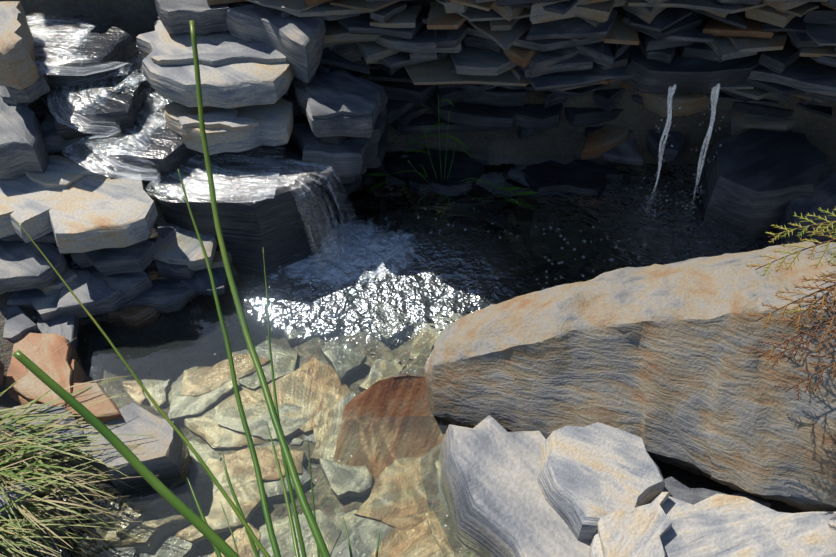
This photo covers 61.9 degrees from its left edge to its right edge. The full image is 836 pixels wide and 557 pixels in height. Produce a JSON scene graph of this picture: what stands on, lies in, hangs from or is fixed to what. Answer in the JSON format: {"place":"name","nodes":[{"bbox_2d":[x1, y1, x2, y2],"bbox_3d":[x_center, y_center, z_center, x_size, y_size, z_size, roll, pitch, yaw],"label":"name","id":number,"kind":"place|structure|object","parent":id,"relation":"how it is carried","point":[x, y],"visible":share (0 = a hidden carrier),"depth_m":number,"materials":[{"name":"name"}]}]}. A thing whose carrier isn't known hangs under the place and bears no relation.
{"place":"outdoors","nodes":[
{"label":"outdoors","id":0,"kind":"place"},
{"bbox_2d":[60,147,775,556],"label":"water","id":1,"kind":"structure","parent":0,"point":[386,481],"depth_m":1.61,"materials":[{"name":"liquid"}]},
{"bbox_2d":[84,102,723,556],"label":"droplets","id":2,"kind":"object","parent":1,"relation":"on","point":[696,188],"visible":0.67,"depth_m":1.84,"materials":[{"name":"white"}]},
{"bbox_2d":[0,0,835,556],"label":"ground","id":3,"kind":"structure","parent":0,"point":[564,138],"depth_m":1.95,"materials":[{"name":"brown soil"}]},
{"bbox_2d":[0,0,835,556],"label":"rocks","id":4,"kind":"object","parent":3,"relation":"on","point":[572,414],"visible":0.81,"depth_m":1.60,"materials":[{"name":"grey stone"}]},
{"bbox_2d":[0,338,158,556],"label":"grass tuft","id":5,"kind":"object","parent":4,"relation":"on","point":[13,479],"visible":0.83,"depth_m":1.29,"materials":[{"name":"green plant"}]},
{"bbox_2d":[25,13,302,202],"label":"water","id":6,"kind":"structure","parent":4,"relation":"on","point":[139,135],"depth_m":1.68,"materials":[{"name":"clear liquid"}]},
{"bbox_2d":[13,20,379,556],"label":"rushes","id":7,"kind":"object","parent":4,"relation":"on","point":[205,529],"visible":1,"depth_m":0.69,"materials":[{"name":"green plant"}]},
{"bbox_2d":[275,159,362,275],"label":"waterfall","id":8,"kind":"structure","parent":4,"relation":"on","point":[331,238],"depth_m":1.72,"materials":[{"name":"white"}]},
{"bbox_2d":[366,96,536,194],"bbox_3d":[0.096,-0.351,1.880,0.488,0.320,0.083,9,49,8],"label":"aquatic plant","id":9,"kind":"object","parent":4,"relation":"on","point":[465,151],"visible":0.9,"depth_m":1.92,"materials":[{"name":"green plant"}]},
{"bbox_2d":[647,84,719,208],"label":"water jets","id":10,"kind":"object","parent":4,"relation":"on","point":[713,97],"visible":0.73,"depth_m":1.77,"materials":[{"name":"white"}]},
{"bbox_2d":[745,207,835,399],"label":"juniper","id":11,"kind":"object","parent":4,"relation":"on","point":[822,302],"visible":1,"depth_m":1.16,"materials":[{"name":"plant"}]}
]}

